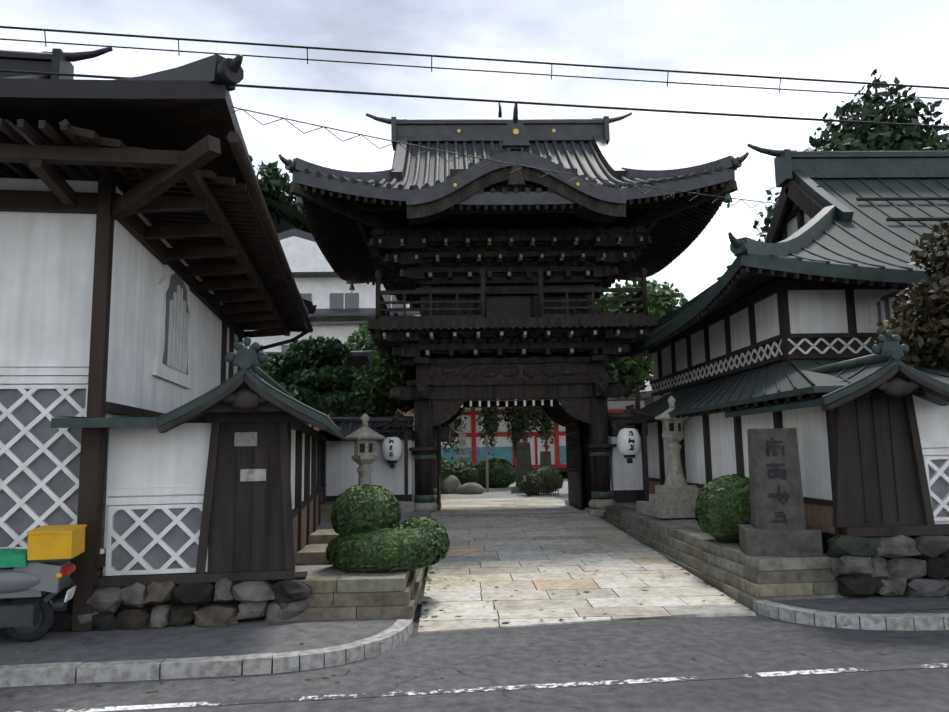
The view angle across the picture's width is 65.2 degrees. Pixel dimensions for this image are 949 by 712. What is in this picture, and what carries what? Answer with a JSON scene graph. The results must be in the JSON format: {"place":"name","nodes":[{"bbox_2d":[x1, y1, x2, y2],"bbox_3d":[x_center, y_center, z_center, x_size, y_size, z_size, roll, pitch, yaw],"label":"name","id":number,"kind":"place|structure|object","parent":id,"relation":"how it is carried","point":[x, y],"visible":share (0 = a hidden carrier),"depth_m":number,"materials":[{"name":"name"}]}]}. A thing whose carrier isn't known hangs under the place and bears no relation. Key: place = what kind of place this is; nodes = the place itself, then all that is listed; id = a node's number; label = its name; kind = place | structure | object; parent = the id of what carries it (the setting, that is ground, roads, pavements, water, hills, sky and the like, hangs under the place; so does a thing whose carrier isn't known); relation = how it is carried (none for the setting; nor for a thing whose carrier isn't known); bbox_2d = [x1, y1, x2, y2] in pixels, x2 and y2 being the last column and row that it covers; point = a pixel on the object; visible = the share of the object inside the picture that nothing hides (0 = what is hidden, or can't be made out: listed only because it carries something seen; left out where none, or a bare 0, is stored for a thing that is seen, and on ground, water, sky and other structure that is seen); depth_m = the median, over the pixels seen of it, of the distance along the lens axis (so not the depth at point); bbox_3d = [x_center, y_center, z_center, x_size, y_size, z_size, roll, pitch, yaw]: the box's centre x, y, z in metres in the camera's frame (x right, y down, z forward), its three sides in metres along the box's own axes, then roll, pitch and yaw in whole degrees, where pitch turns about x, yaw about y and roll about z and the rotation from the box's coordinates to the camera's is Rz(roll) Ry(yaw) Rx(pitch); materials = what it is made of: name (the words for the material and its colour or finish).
{"place":"outdoors","nodes":[
{"label":"outdoors","id":0,"kind":"place"},
{"bbox_2d":[243,347,454,500],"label":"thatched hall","id":1,"kind":"structure","parent":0,"point":[357,359],"depth_m":23.55,"materials":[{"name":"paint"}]},
{"bbox_2d":[418,520,435,598],"bbox_3d":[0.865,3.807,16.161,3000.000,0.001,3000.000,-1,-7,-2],"label":"drainage channel","id":2,"kind":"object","parent":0,"point":[421,594],"depth_m":9.66,"materials":[{"name":"grey concrete"}]},
{"bbox_2d":[0,47,316,635],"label":"building","id":3,"kind":"structure","parent":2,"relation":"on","point":[145,270],"depth_m":7.46,"materials":[{"name":"paint"}]},
{"bbox_2d":[249,155,311,233],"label":"hillside forest","id":4,"kind":"object","parent":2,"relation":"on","point":[280,202],"depth_m":93.16,"materials":[{"name":"green plant"}]},
{"bbox_2d":[243,228,420,355],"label":"white building","id":5,"kind":"structure","parent":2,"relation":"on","point":[342,311],"depth_m":40.76,"materials":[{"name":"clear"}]},
{"bbox_2d":[277,501,846,620],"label":"stone platforms","id":6,"kind":"object","parent":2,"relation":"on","point":[734,571],"visible":0.69,"depth_m":8.02,"materials":[{"name":"grey stone"}]},
{"bbox_2d":[344,413,384,484],"bbox_3d":[-2.098,2.100,14.178,0.762,2.021,0.778,-1,-7,-2],"label":"stone lantern","id":7,"kind":"object","parent":6,"relation":"on","point":[364,437],"visible":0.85,"depth_m":14.06,"materials":[{"name":"stone"}]},
{"bbox_2d":[326,484,449,571],"bbox_3d":[-0.966,1.928,8.315,1.379,0.977,1.210,-1,-7,-2],"label":"topiary bush","id":8,"kind":"object","parent":6,"relation":"on","point":[373,533],"visible":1,"depth_m":7.98,"materials":[{"name":"green plant"}]},
{"bbox_2d":[374,416,414,512],"bbox_3d":[-1.719,2.321,15.926,0.840,2.026,0.480,-1,-7,-2],"label":"paper lantern","id":9,"kind":"object","parent":6,"relation":"on","point":[392,448],"visible":0.98,"depth_m":15.83,"materials":[{"name":"white paper"}]},
{"bbox_2d":[606,405,654,513],"bbox_3d":[2.987,1.949,14.044,0.840,2.026,0.480,-1,-7,-2],"label":"paper lantern","id":10,"kind":"object","parent":6,"relation":"on","point":[628,440],"visible":1,"depth_m":13.97,"materials":[{"name":"white paper"}]},
{"bbox_2d":[643,396,697,518],"bbox_3d":[3.552,1.759,13.177,0.920,2.112,0.920,0,-7,-7],"label":"stone lantern","id":11,"kind":"object","parent":6,"relation":"on","point":[675,495],"visible":0.98,"depth_m":12.99,"materials":[{"name":"stone"}]},
{"bbox_2d":[695,474,750,542],"bbox_3d":[3.345,1.979,9.561,0.975,0.901,0.996,-1,-7,-2],"label":"topiary bush","id":12,"kind":"object","parent":6,"relation":"on","point":[722,509],"visible":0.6,"depth_m":9.26,"materials":[{"name":"green plant"}]},
{"bbox_2d":[738,428,822,556],"bbox_3d":[3.453,1.538,8.512,0.780,1.400,0.620,-3,-8,12],"label":"stone monument","id":13,"kind":"object","parent":6,"relation":"on","point":[777,527],"visible":1,"depth_m":8.33,"materials":[{"name":"grey stone"}]},
{"bbox_2d":[417,497,755,633],"bbox_3d":[0.946,3.507,14.716,3.440,0.425,15.294,-1,-7,-2],"label":"paving stone","id":14,"kind":"object","parent":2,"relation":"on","point":[519,555],"visible":0.81,"depth_m":9.55,"materials":[{"name":"beige stone"}]},
{"bbox_2d":[621,143,948,597],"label":"building","id":15,"kind":"structure","parent":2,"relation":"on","point":[778,327],"depth_m":11.45,"materials":[{"name":"paint"}]},
{"bbox_2d":[753,69,948,241],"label":"cedar tree","id":16,"kind":"object","parent":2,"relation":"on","point":[865,137],"visible":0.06,"depth_m":34.14,"materials":[{"name":"green plant"}]},
{"bbox_2d":[868,220,948,368],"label":"maple tree","id":17,"kind":"object","parent":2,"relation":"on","point":[929,312],"visible":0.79,"depth_m":9.54,"materials":[{"name":"brown plant"}]},
{"bbox_2d":[0,26,948,209],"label":"power lines","id":18,"kind":"object","parent":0,"point":[434,97],"visible":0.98,"depth_m":8.12,"materials":[{"name":"metal"}]},
{"bbox_2d":[0,598,948,711],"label":"road","id":19,"kind":"structure","parent":0,"point":[728,669],"depth_m":5.62,"materials":[{"name":"grey asphalt"}]},
{"bbox_2d":[0,508,914,696],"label":"fallen leaves","id":20,"kind":"object","parent":19,"relation":"on","point":[880,652],"visible":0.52,"depth_m":7.63,"materials":[{"name":"brown plant"}]},
{"bbox_2d":[0,600,948,686],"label":"kerb","id":21,"kind":"structure","parent":19,"relation":"on","point":[398,632],"depth_m":5.91,"materials":[{"name":"grey concrete"}]},
{"bbox_2d":[0,593,948,668],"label":"pavement","id":22,"kind":"structure","parent":0,"point":[255,636],"depth_m":6.62,"materials":[{"name":"grey concrete"}]},
{"bbox_2d":[0,524,86,641],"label":"scooter","id":23,"kind":"object","parent":22,"relation":"on","point":[36,571],"visible":1,"depth_m":6.51,"materials":[{"name":"plastic"}]},
{"bbox_2d":[51,337,345,630],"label":"wall","id":24,"kind":"structure","parent":22,"relation":"on","point":[215,497],"depth_m":7.33,"materials":[{"name":"brown wood"}]},
{"bbox_2d":[0,0,948,375],"label":"sky","id":25,"kind":"structure","parent":0,"point":[840,40],"materials":[{"name":"white"}]},
{"bbox_2d":[318,413,647,504],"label":"gate flank walls","id":26,"kind":"structure","parent":0,"point":[342,466],"depth_m":16.32,"materials":[{"name":"white paint"}]},
{"bbox_2d":[441,478,611,509],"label":"garden gravel","id":27,"kind":"structure","parent":0,"point":[493,493],"depth_m":24.48,"materials":[{"name":"beige gravel"}]},
{"bbox_2d":[258,335,372,427],"bbox_3d":[-4.726,1.768,20.262,5.723,4.712,3.729,-1,-7,-2],"label":"tree","id":28,"kind":"object","parent":27,"relation":"on","point":[312,373],"visible":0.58,"depth_m":19.95,"materials":[{"name":"green plant"}]},
{"bbox_2d":[345,348,415,416],"bbox_3d":[-2.244,1.683,18.615,2.063,4.376,2.122,-1,-7,-2],"label":"tree","id":29,"kind":"object","parent":27,"relation":"on","point":[388,375],"visible":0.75,"depth_m":18.19,"materials":[{"name":"green plant"}]},
{"bbox_2d":[346,320,458,422],"bbox_3d":[-1.364,1.883,29.968,7.531,6.892,5.175,5,-9,-37],"label":"garden tree","id":30,"kind":"object","parent":27,"relation":"on","point":[366,340],"visible":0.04,"depth_m":29.34,"materials":[{"name":"green plant"}]},
{"bbox_2d":[436,456,515,487],"bbox_3d":[-0.271,4.437,27.920,1.966,1.443,5.778,-6,-9,35],"label":"garden shrub","id":31,"kind":"object","parent":27,"relation":"on","point":[502,473],"visible":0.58,"depth_m":28.98,"materials":[{"name":"green plant"}]},
{"bbox_2d":[441,407,556,459],"bbox_3d":[1.055,2.645,29.935,5.519,5.351,2.812,-1,-7,-2],"label":"weeping tree","id":32,"kind":"object","parent":27,"relation":"on","point":[517,417],"visible":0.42,"depth_m":29.64,"materials":[{"name":"green plant"}]},
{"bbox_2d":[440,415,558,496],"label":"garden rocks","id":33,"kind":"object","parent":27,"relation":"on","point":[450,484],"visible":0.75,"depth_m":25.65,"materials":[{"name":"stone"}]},
{"bbox_2d":[278,103,748,519],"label":"gate","id":34,"kind":"structure","parent":27,"relation":"on","point":[499,277],"depth_m":16.32,"materials":[{"name":"wood"}]},
{"bbox_2d":[518,466,563,494],"bbox_3d":[2.151,4.092,24.422,1.696,0.927,1.183,3,-8,-29],"label":"garden shrub","id":35,"kind":"object","parent":27,"relation":"on","point":[522,484],"visible":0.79,"depth_m":24.03,"materials":[{"name":"green plant"}]},
{"bbox_2d":[441,375,653,477],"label":"background building","id":36,"kind":"structure","parent":27,"relation":"on","point":[501,449],"depth_m":39.24,"materials":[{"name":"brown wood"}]},
{"bbox_2d":[596,278,687,410],"bbox_3d":[5.449,0.850,25.465,4.785,7.551,5.199,-1,-7,-2],"label":"tree","id":37,"kind":"object","parent":27,"relation":"on","point":[633,372],"visible":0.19,"depth_m":24.60,"materials":[{"name":"green plant"}]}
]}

